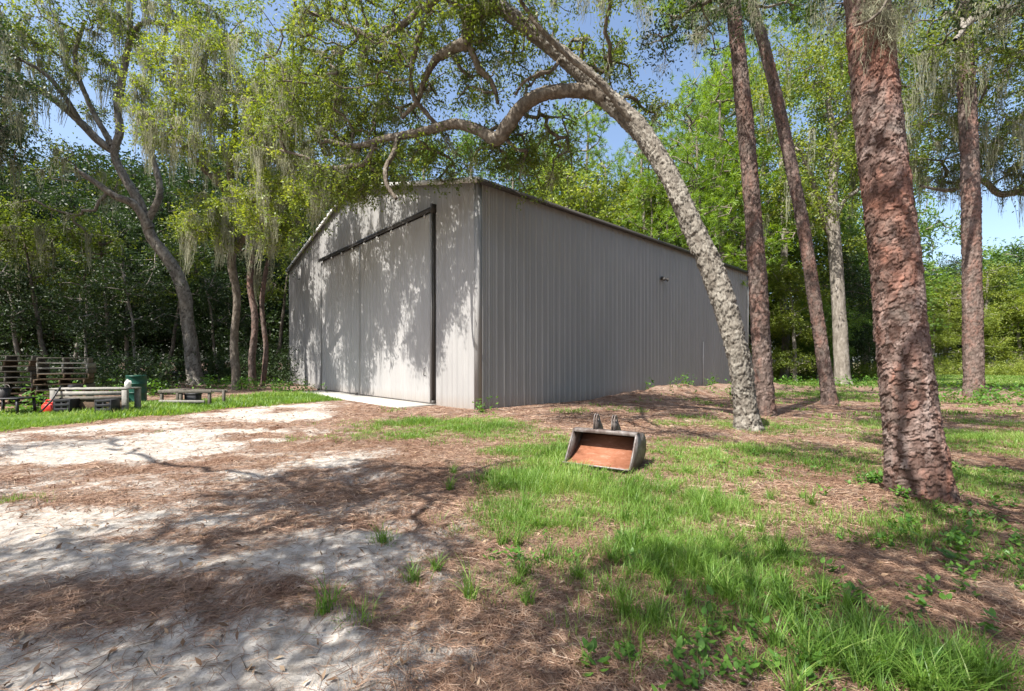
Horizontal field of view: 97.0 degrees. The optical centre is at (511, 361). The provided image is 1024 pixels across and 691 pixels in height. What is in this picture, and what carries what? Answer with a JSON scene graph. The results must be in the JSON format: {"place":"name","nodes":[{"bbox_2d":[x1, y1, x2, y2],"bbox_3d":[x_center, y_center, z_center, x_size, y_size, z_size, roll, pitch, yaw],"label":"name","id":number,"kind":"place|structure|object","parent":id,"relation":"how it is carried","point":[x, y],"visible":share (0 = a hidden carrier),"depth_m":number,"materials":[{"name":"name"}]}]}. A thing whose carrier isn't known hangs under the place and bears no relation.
{"place":"outdoors","nodes":[
{"label":"outdoors","id":0,"kind":"place"},
{"bbox_2d":[0,371,36,376],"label":"wooden pallet","id":1,"kind":"object","parent":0,"point":[17,374],"visible":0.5,"depth_m":14.48,"materials":[{"name":"brown wood"}]},
{"bbox_2d":[0,366,36,371],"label":"wooden pallet","id":2,"kind":"object","parent":1,"relation":"on","point":[13,368],"visible":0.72,"depth_m":14.44,"materials":[{"name":"brown wood"}]},
{"bbox_2d":[0,363,1023,690],"bbox_3d":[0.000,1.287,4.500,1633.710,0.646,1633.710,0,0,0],"label":"ground","id":3,"kind":"structure","parent":0,"point":[234,673],"depth_m":3.59,"materials":[{"name":"sand"}]},
{"bbox_2d":[0,397,37,414],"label":"plastic table","id":4,"kind":"object","parent":3,"relation":"on","point":[16,399],"visible":0.73,"depth_m":12.57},
{"bbox_2d":[0,193,49,270],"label":"understory tree","id":5,"kind":"object","parent":3,"relation":"on","point":[8,236],"visible":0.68,"depth_m":22.11,"materials":[{"name":"green plant"}]},
{"bbox_2d":[0,9,62,204],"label":"live oak","id":6,"kind":"object","parent":3,"relation":"on","point":[9,133],"visible":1,"depth_m":17.90,"materials":[{"name":"green plant"}]},
{"bbox_2d":[0,167,75,358],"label":"broadleaf tree","id":7,"kind":"object","parent":3,"relation":"on","point":[20,284],"visible":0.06,"depth_m":29.06,"materials":[{"name":"green plant"}]},
{"bbox_2d":[0,256,80,373],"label":"understory tree","id":8,"kind":"object","parent":3,"relation":"on","point":[4,273],"visible":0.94,"depth_m":23.04,"materials":[{"name":"green plant"}]},
{"bbox_2d":[0,170,84,360],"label":"broadleaf tree","id":9,"kind":"object","parent":3,"relation":"on","point":[21,341],"visible":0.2,"depth_m":29.35,"materials":[{"name":"green plant"}]},
{"bbox_2d":[0,241,98,363],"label":"understory tree","id":10,"kind":"object","parent":3,"relation":"on","point":[15,342],"visible":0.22,"depth_m":26.45,"materials":[{"name":"green plant"}]},
{"bbox_2d":[0,208,109,360],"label":"understory tree","id":11,"kind":"object","parent":3,"relation":"on","point":[39,332],"visible":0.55,"depth_m":23.70,"materials":[{"name":"green plant"}]},
{"bbox_2d":[0,243,120,360],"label":"understory tree","id":12,"kind":"object","parent":3,"relation":"on","point":[60,266],"visible":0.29,"depth_m":26.58,"materials":[{"name":"green plant"}]},
{"bbox_2d":[53,398,79,413],"bbox_3d":[-12.619,1.267,12.830,0.441,0.450,0.320,0,0,-4],"label":"plastic crate","id":13,"kind":"object","parent":3,"relation":"on","point":[70,404],"visible":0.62,"depth_m":12.71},
{"bbox_2d":[5,176,128,357],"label":"broadleaf tree","id":14,"kind":"object","parent":3,"relation":"on","point":[71,198],"visible":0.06,"depth_m":32.51,"materials":[{"name":"green plant"}]},
{"bbox_2d":[1,142,141,357],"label":"broadleaf tree","id":15,"kind":"object","parent":3,"relation":"on","point":[30,178],"visible":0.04,"depth_m":39.96,"materials":[{"name":"green plant"}]},
{"bbox_2d":[3,136,152,349],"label":"broadleaf tree","id":16,"kind":"object","parent":3,"relation":"on","point":[79,154],"depth_m":48.85,"materials":[{"name":"green plant"}]},
{"bbox_2d":[32,269,135,375],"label":"understory tree","id":17,"kind":"object","parent":3,"relation":"on","point":[86,299],"visible":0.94,"depth_m":21.76,"materials":[{"name":"green plant"}]},
{"bbox_2d":[46,211,141,383],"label":"understory tree","id":18,"kind":"object","parent":3,"relation":"on","point":[109,243],"visible":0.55,"depth_m":25.07,"materials":[{"name":"green plant"}]},
{"bbox_2d":[49,387,140,410],"bbox_3d":[-12.199,1.126,13.305,2.085,0.745,0.590,0,0,-4],"label":"work bench","id":19,"kind":"object","parent":3,"relation":"on","point":[87,399],"visible":0.6,"depth_m":13.05,"materials":[{"name":"grey wood"}]},
{"bbox_2d":[20,152,187,359],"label":"broadleaf tree","id":20,"kind":"object","parent":3,"relation":"on","point":[138,172],"visible":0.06,"depth_m":40.68,"materials":[{"name":"green plant"}]},
{"bbox_2d":[42,204,171,369],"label":"broadleaf tree","id":21,"kind":"object","parent":3,"relation":"on","point":[133,237],"visible":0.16,"depth_m":30.48,"materials":[{"name":"green plant"}]},
{"bbox_2d":[94,399,119,413],"bbox_3d":[-11.459,1.279,12.830,0.441,0.450,0.320,0,0,-4],"label":"plastic crate","id":22,"kind":"object","parent":3,"relation":"on","point":[112,404],"visible":0.59,"depth_m":12.70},
{"bbox_2d":[61,224,173,370],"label":"understory tree","id":23,"kind":"object","parent":3,"relation":"on","point":[121,263],"visible":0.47,"depth_m":28.43,"materials":[{"name":"green plant"}]},
{"bbox_2d":[65,256,197,370],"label":"understory tree","id":24,"kind":"object","parent":3,"relation":"on","point":[153,319],"visible":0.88,"depth_m":23.50,"materials":[{"name":"green plant"}]},
{"bbox_2d":[126,375,146,401],"bbox_3d":[-13.511,0.939,16.300,0.624,0.965,0.624,0,0,0],"label":"steel drum","id":25,"kind":"object","parent":3,"relation":"on","point":[138,381],"visible":0.72,"depth_m":16.11,"materials":[{"name":"green paint"}]},
{"bbox_2d":[0,0,277,384],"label":"live oak","id":26,"kind":"object","parent":3,"relation":"on","point":[127,29],"visible":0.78,"depth_m":22.74,"materials":[{"name":"green plant"}]},
{"bbox_2d":[72,171,220,374],"bbox_3d":[-27.577,-6.550,35.349,11.048,16.015,12.894,0,0,-28],"label":"broadleaf tree","id":27,"kind":"object","parent":3,"relation":"on","point":[160,213],"visible":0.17,"depth_m":33.88,"materials":[{"name":"green plant"}]},
{"bbox_2d":[0,321,306,395],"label":"undergrowth","id":28,"kind":"object","parent":3,"relation":"on","point":[118,372],"visible":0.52,"depth_m":22.86,"materials":[{"name":"green plant"}]},
{"bbox_2d":[69,139,239,372],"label":"broadleaf tree","id":29,"kind":"object","parent":3,"relation":"on","point":[157,158],"visible":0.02,"depth_m":48.02,"materials":[{"name":"green plant"}]},
{"bbox_2d":[119,235,214,381],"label":"understory tree","id":30,"kind":"object","parent":3,"relation":"on","point":[173,293],"visible":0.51,"depth_m":27.08,"materials":[{"name":"green plant"}]},
{"bbox_2d":[158,389,227,404],"bbox_3d":[-11.014,1.214,15.660,1.960,0.545,0.774,0,0,6],"label":"timber frame","id":31,"kind":"object","parent":3,"relation":"on","point":[179,395],"visible":0.81,"depth_m":15.32,"materials":[{"name":"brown wood"}]},
{"bbox_2d":[123,152,288,365],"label":"broadleaf tree","id":32,"kind":"object","parent":3,"relation":"on","point":[188,179],"visible":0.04,"depth_m":40.72,"materials":[{"name":"green plant"}]},
{"bbox_2d":[136,193,285,376],"bbox_3d":[-21.645,-5.387,33.341,9.993,13.653,8.563,0,0,-39],"label":"broadleaf tree","id":33,"kind":"object","parent":3,"relation":"on","point":[196,318],"visible":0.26,"depth_m":31.65,"materials":[{"name":"green plant"}]},
{"bbox_2d":[171,266,269,381],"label":"understory tree","id":34,"kind":"object","parent":3,"relation":"on","point":[213,288],"visible":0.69,"depth_m":27.69,"materials":[{"name":"green plant"}]},
{"bbox_2d":[103,4,369,389],"bbox_3d":[-10.514,-6.146,18.315,13.769,15.132,6.360,0,0,23],"label":"live oak","id":35,"kind":"object","parent":3,"relation":"on","point":[256,147],"visible":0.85,"depth_m":17.37,"materials":[{"name":"green plant"}]},
{"bbox_2d":[161,138,325,364],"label":"broadleaf tree","id":36,"kind":"object","parent":3,"relation":"on","point":[224,177],"visible":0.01,"depth_m":45.60,"materials":[{"name":"green plant"}]},
{"bbox_2d":[190,168,298,386],"bbox_3d":[-14.199,-4.421,24.460,5.423,11.909,5.103,0,0,-37],"label":"live oak","id":37,"kind":"object","parent":3,"relation":"on","point":[251,283],"visible":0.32,"depth_m":24.15,"materials":[{"name":"plant"}]},
{"bbox_2d":[176,169,312,361],"bbox_3d":[-20.776,-6.753,36.396,11.333,16.428,13.226,0,0,-22],"label":"broadleaf tree","id":38,"kind":"object","parent":3,"relation":"on","point":[272,322],"visible":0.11,"depth_m":33.75,"materials":[{"name":"green plant"}]},
{"bbox_2d":[228,237,306,379],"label":"understory tree","id":39,"kind":"object","parent":3,"relation":"on","point":[275,288],"visible":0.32,"depth_m":29.05,"materials":[{"name":"green plant"}]},
{"bbox_2d":[220,167,330,373],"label":"broadleaf tree","id":40,"kind":"object","parent":3,"relation":"on","point":[320,221],"visible":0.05,"depth_m":37.21,"materials":[{"name":"green plant"}]},
{"bbox_2d":[303,390,435,407],"bbox_3d":[-6.745,1.535,19.310,1.500,0.130,10.600,0,0,-42],"label":"concrete apron","id":41,"kind":"object","parent":3,"relation":"on","point":[375,400],"visible":0.48,"depth_m":17.30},
{"bbox_2d":[385,121,454,180],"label":"broadleaf tree","id":42,"kind":"object","parent":3,"relation":"on","point":[423,177],"visible":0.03,"depth_m":43.56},
{"bbox_2d":[425,106,497,179],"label":"broadleaf tree","id":43,"kind":"object","parent":3,"relation":"on","point":[465,137],"visible":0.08,"depth_m":44.87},
{"bbox_2d":[223,0,764,431],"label":"live oak","id":44,"kind":"object","parent":3,"relation":"on","point":[474,17],"visible":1,"depth_m":12.21,"materials":[{"name":"green plant"}]},
{"bbox_2d":[3,426,1016,690],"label":"fallen twigs","id":45,"kind":"object","parent":3,"relation":"on","point":[365,548],"visible":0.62,"depth_m":2.59,"materials":[{"name":"wood"}]},
{"bbox_2d":[477,135,543,191],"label":"broadleaf tree","id":46,"kind":"object","parent":3,"relation":"on","point":[512,185],"visible":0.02,"depth_m":37.66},
{"bbox_2d":[0,384,1023,690],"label":"pine straw","id":47,"kind":"object","parent":3,"relation":"on","point":[898,596],"visible":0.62,"depth_m":3.42,"materials":[{"name":"plant"}]},
{"bbox_2d":[0,372,1023,690],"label":"weeds","id":48,"kind":"object","parent":3,"relation":"on","point":[726,662],"visible":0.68,"depth_m":3.30,"materials":[{"name":"green plant"}]},
{"bbox_2d":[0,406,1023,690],"bbox_3d":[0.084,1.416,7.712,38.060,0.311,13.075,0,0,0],"label":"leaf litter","id":49,"kind":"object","parent":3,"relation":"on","point":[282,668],"visible":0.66,"depth_m":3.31,"materials":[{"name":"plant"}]},
{"bbox_2d":[286,176,748,409],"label":"metal barn","id":50,"kind":"structure","parent":3,"relation":"on","point":[463,300],"depth_m":17.73,"materials":[{"name":"grey metal"}]},
{"bbox_2d":[321,247,358,394],"bbox_3d":[-8.366,-1.870,22.082,0.090,6.700,5.028,0,0,-42],"label":"sliding door","id":51,"kind":"structure","parent":50,"relation":"in","point":[339,274],"depth_m":22.05,"materials":[{"name":"grey"}]},
{"bbox_2d":[359,213,432,403],"bbox_3d":[-4.816,-1.870,18.093,0.090,6.700,5.908,0,0,-42],"label":"sliding door","id":52,"kind":"structure","parent":50,"relation":"in","point":[396,267],"depth_m":17.66,"materials":[{"name":"grey"}]},
{"bbox_2d":[507,117,570,197],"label":"tree","id":53,"kind":"object","parent":3,"relation":"on","point":[541,144],"visible":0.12,"depth_m":46.08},
{"bbox_2d":[540,98,615,223],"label":"pine tree","id":54,"kind":"object","parent":3,"relation":"on","point":[586,123],"visible":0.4,"depth_m":35.37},
{"bbox_2d":[521,153,647,222],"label":"broadleaf tree","id":55,"kind":"object","parent":3,"relation":"on","point":[573,202],"visible":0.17,"depth_m":34.41,"materials":[{"name":"green plant"}]},
{"bbox_2d":[573,137,626,211],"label":"tree","id":56,"kind":"object","parent":3,"relation":"on","point":[608,163],"visible":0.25,"depth_m":44.81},
{"bbox_2d":[564,414,645,471],"bbox_3d":[1.362,1.142,6.640,0.984,0.739,0.839,0,0,32],"label":"excavator bucket","id":57,"kind":"object","parent":3,"relation":"on","point":[597,445],"visible":0.9,"depth_m":6.65,"materials":[{"name":"metal"}]},
{"bbox_2d":[609,147,656,230],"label":"tree","id":58,"kind":"object","parent":3,"relation":"on","point":[631,161],"visible":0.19,"depth_m":39.63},
{"bbox_2d":[611,157,680,244],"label":"pine tree","id":59,"kind":"object","parent":3,"relation":"on","point":[640,222],"visible":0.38,"depth_m":32.44,"materials":[{"name":"green plant"}]},
{"bbox_2d":[619,106,687,234],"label":"tree","id":60,"kind":"object","parent":3,"relation":"on","point":[640,157],"visible":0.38,"depth_m":33.44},
{"bbox_2d":[588,165,723,260],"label":"broadleaf tree","id":61,"kind":"object","parent":3,"relation":"on","point":[619,190],"visible":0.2,"depth_m":34.90,"materials":[{"name":"green plant"}]},
{"bbox_2d":[297,458,1023,690],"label":"long grass","id":62,"kind":"structure","parent":3,"relation":"on","point":[920,676],"depth_m":2.65,"materials":[{"name":"plant"}]},
{"bbox_2d":[633,123,698,248],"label":"tree","id":63,"kind":"object","parent":3,"relation":"on","point":[672,144],"visible":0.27,"depth_m":35.51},
{"bbox_2d":[652,85,726,248],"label":"pine tree","id":64,"kind":"object","parent":3,"relation":"on","point":[680,121],"visible":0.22,"depth_m":37.84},
{"bbox_2d":[623,0,782,416],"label":"pine tree","id":65,"kind":"object","parent":3,"relation":"on","point":[761,344],"visible":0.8,"depth_m":12.63,"materials":[{"name":"brown plant"}]},
{"bbox_2d":[651,65,758,249],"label":"pine tree","id":66,"kind":"object","parent":3,"relation":"on","point":[699,119],"visible":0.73,"depth_m":28.20,"materials":[{"name":"green plant"}]},
{"bbox_2d":[656,149,768,286],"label":"broadleaf tree","id":67,"kind":"object","parent":3,"relation":"on","point":[713,189],"visible":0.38,"depth_m":28.90,"materials":[{"name":"green plant"}]},
{"bbox_2d":[669,49,764,255],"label":"pine tree","id":68,"kind":"object","parent":3,"relation":"on","point":[725,111],"visible":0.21,"depth_m":37.37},
{"bbox_2d":[674,34,787,259],"bbox_3d":[15.895,-10.772,33.309,7.633,25.097,7.823,0,0,-14],"label":"pine tree","id":69,"kind":"object","parent":3,"relation":"on","point":[721,90],"visible":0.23,"depth_m":32.40,"materials":[{"name":"green plant"}]},
{"bbox_2d":[684,27,779,264],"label":"pine tree","id":70,"kind":"object","parent":3,"relation":"on","point":[723,69],"visible":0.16,"depth_m":39.35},
{"bbox_2d":[683,37,801,349],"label":"broadleaf tree","id":71,"kind":"object","parent":3,"relation":"on","point":[727,224],"visible":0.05,"depth_m":41.06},
{"bbox_2d":[668,185,822,356],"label":"broadleaf tree","id":72,"kind":"object","parent":3,"relation":"on","point":[737,247],"visible":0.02,"depth_m":43.18,"materials":[{"name":"green plant"}]},
{"bbox_2d":[674,0,844,405],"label":"pine tree","id":73,"kind":"object","parent":3,"relation":"on","point":[828,391],"visible":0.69,"depth_m":15.68,"materials":[{"name":"brown plant"}]},
{"bbox_2d":[700,116,824,321],"bbox_3d":[17.481,-8.104,32.484,8.423,19.651,8.218,0,0,-31],"label":"broadleaf tree","id":74,"kind":"object","parent":3,"relation":"on","point":[741,244],"visible":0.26,"depth_m":31.23,"materials":[{"name":"green plant"}]},
{"bbox_2d":[732,245,810,370],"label":"broadleaf tree","id":75,"kind":"object","parent":3,"relation":"on","point":[780,332],"visible":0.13,"depth_m":35.20,"materials":[{"name":"green plant"}]},
{"bbox_2d":[716,42,863,378],"bbox_3d":[22.927,-12.441,37.713,10.024,28.406,10.796,0,0,-44],"label":"broadleaf tree","id":76,"kind":"object","parent":3,"relation":"on","point":[784,253],"visible":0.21,"depth_m":37.55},
{"bbox_2d":[736,191,853,373],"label":"broadleaf tree","id":77,"kind":"object","parent":3,"relation":"on","point":[793,264],"visible":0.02,"depth_m":43.91,"materials":[{"name":"green plant"}]},
{"bbox_2d":[767,261,832,380],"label":"broadleaf tree","id":78,"kind":"object","parent":3,"relation":"on","point":[776,320],"visible":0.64,"depth_m":33.73,"materials":[{"name":"green plant"}]},
{"bbox_2d":[765,184,869,376],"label":"broadleaf tree","id":79,"kind":"object","parent":3,"relation":"on","point":[851,250],"visible":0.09,"depth_m":40.41,"materials":[{"name":"green plant"}]},
{"bbox_2d":[622,0,1023,91],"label":"live oak","id":80,"kind":"object","parent":3,"relation":"on","point":[1002,19],"visible":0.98,"depth_m":10.36,"materials":[{"name":"green plant"}]},
{"bbox_2d":[778,288,871,378],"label":"broadleaf tree","id":81,"kind":"object","parent":3,"relation":"on","point":[808,349],"visible":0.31,"depth_m":35.74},
{"bbox_2d":[801,246,876,370],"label":"broadleaf tree","id":82,"kind":"object","parent":3,"relation":"on","point":[866,340],"visible":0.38,"depth_m":38.64,"materials":[{"name":"green plant"}]},
{"bbox_2d":[724,0,955,384],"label":"live oak","id":83,"kind":"object","parent":3,"relation":"on","point":[828,221],"visible":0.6,"depth_m":29.62,"materials":[{"name":"green plant"}]},
{"bbox_2d":[776,25,942,375],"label":"broadleaf tree","id":84,"kind":"object","parent":3,"relation":"on","point":[860,210],"visible":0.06,"depth_m":43.08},
{"bbox_2d":[819,70,960,372],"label":"broadleaf tree","id":85,"kind":"object","parent":3,"relation":"on","point":[925,228],"visible":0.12,"depth_m":45.71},
{"bbox_2d":[772,354,1023,378],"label":"brush","id":86,"kind":"object","parent":3,"relation":"on","point":[993,370],"visible":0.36,"depth_m":50.14,"materials":[{"name":"green plant"}]},
{"bbox_2d":[820,243,983,372],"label":"broadleaf tree","id":87,"kind":"object","parent":3,"relation":"on","point":[931,266],"visible":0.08,"depth_m":42.45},
{"bbox_2d":[843,0,962,504],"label":"pine tree","id":88,"kind":"object","parent":3,"relation":"on","point":[917,455],"visible":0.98,"depth_m":4.62,"materials":[{"name":"brown plant"}]},
{"bbox_2d":[836,0,1023,228],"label":"live oak","id":89,"kind":"object","parent":3,"relation":"on","point":[930,89],"visible":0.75,"depth_m":20.10,"materials":[{"name":"green plant"}]},
{"bbox_2d":[924,256,961,356],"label":"broadleaf tree","id":90,"kind":"object","parent":3,"relation":"on","point":[946,271],"visible":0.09,"depth_m":59.86,"materials":[{"name":"green plant"}]},
{"bbox_2d":[928,308,960,372],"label":"broadleaf tree","id":91,"kind":"object","parent":3,"relation":"on","point":[941,339],"visible":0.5,"depth_m":54.89,"materials":[{"name":"green plant"}]},
{"bbox_2d":[897,0,1023,396],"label":"pine tree","id":92,"kind":"object","parent":3,"relation":"on","point":[973,346],"visible":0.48,"depth_m":19.29,"materials":[{"name":"brown plant"}]},
{"bbox_2d":[926,272,1001,371],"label":"broadleaf tree","id":93,"kind":"object","parent":3,"relation":"on","point":[949,296],"visible":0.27,"depth_m":56.96,"materials":[{"name":"green plant"}]},
{"bbox_2d":[927,254,1009,369],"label":"broadleaf tree","id":94,"kind":"object","parent":3,"relation":"on","point":[957,262],"visible":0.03,"depth_m":65.40,"materials":[{"name":"green plant"}]},
{"bbox_2d":[943,305,1020,367],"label":"broadleaf tree","id":95,"kind":"object","parent":3,"relation":"on","point":[989,342],"visible":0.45,"depth_m":53.72,"materials":[{"name":"green plant"}]},
{"bbox_2d":[941,236,1023,369],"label":"broadleaf tree","id":96,"kind":"object","parent":3,"relation":"on","point":[994,254],"visible":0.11,"depth_m":66.03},
{"bbox_2d":[943,257,1023,368],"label":"broadleaf tree","id":97,"kind":"object","parent":3,"relation":"on","point":[995,277],"visible":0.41,"depth_m":57.74,"materials":[{"name":"green plant"}]},
{"bbox_2d":[984,284,1023,366],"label":"broadleaf tree","id":98,"kind":"object","parent":3,"relation":"on","point":[1009,295],"visible":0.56,"depth_m":57.20,"materials":[{"name":"green plant"}]},
{"bbox_2d":[984,241,1023,363],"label":"broadleaf tree","id":99,"kind":"object","parent":3,"relation":"on","point":[1019,259],"visible":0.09,"depth_m":63.84,"materials":[{"name":"green plant"}]},
{"bbox_2d":[992,270,1023,353],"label":"broadleaf tree","id":100,"kind":"object","parent":3,"relation":"on","point":[1021,285],"visible":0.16,"depth_m":59.96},
{"bbox_2d":[0,373,1023,690],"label":"grass","id":101,"kind":"structure","parent":0,"point":[560,477],"depth_m":4.83,"materials":[{"name":"plant"}]},
{"bbox_2d":[0,0,1023,362],"label":"sky","id":102,"kind":"structure","parent":0,"point":[1005,225],"materials":[{"name":"blue"}]},
{"bbox_3d":[-14.592,1.149,14.831,1.200,0.171,0.998,0,0,-33],"label":"wooden pallet","id":103,"kind":"object","parent":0,"visible":0},
{"bbox_2d":[35,390,91,395],"bbox_3d":[-14.601,0.977,14.799,1.200,0.171,0.993,0,0,-36],"label":"wooden pallet","id":104,"kind":"object","parent":103,"relation":"on","point":[39,392],"visible":0.24,"depth_m":14.34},
{"bbox_2d":[36,383,95,390],"bbox_3d":[-14.548,0.805,14.820,1.200,0.171,0.995,0,0,-32],"label":"wooden pallet","id":105,"kind":"object","parent":104,"relation":"on","point":[41,387],"visible":0.56,"depth_m":14.53,"materials":[{"name":"brown wood"}]},
{"bbox_2d":[33,378,93,384],"bbox_3d":[-14.556,0.633,14.750,1.200,0.171,0.993,0,0,-30],"label":"wooden pallet","id":106,"kind":"object","parent":105,"relation":"on","point":[61,381],"visible":0.77,"depth_m":14.56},
{"bbox_2d":[37,373,93,379],"bbox_3d":[-14.521,0.461,14.784,1.200,0.171,0.993,0,0,-36],"label":"wooden pallet","id":107,"kind":"object","parent":106,"relation":"on","point":[43,376],"visible":0.89,"depth_m":14.52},
{"bbox_2d":[37,368,95,373],"bbox_3d":[-14.550,0.289,14.845,1.200,0.171,0.995,0,0,-31],"label":"wooden pallet","id":108,"kind":"object","parent":107,"relation":"on","point":[64,370],"visible":1,"depth_m":14.61,"materials":[{"name":"brown wood"}]},
{"bbox_2d":[36,363,95,368],"bbox_3d":[-14.557,0.117,14.839,1.200,0.171,0.998,0,0,-31],"label":"wooden pallet","id":109,"kind":"object","parent":108,"relation":"on","point":[64,365],"visible":0.97,"depth_m":14.71,"materials":[{"name":"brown wood"}]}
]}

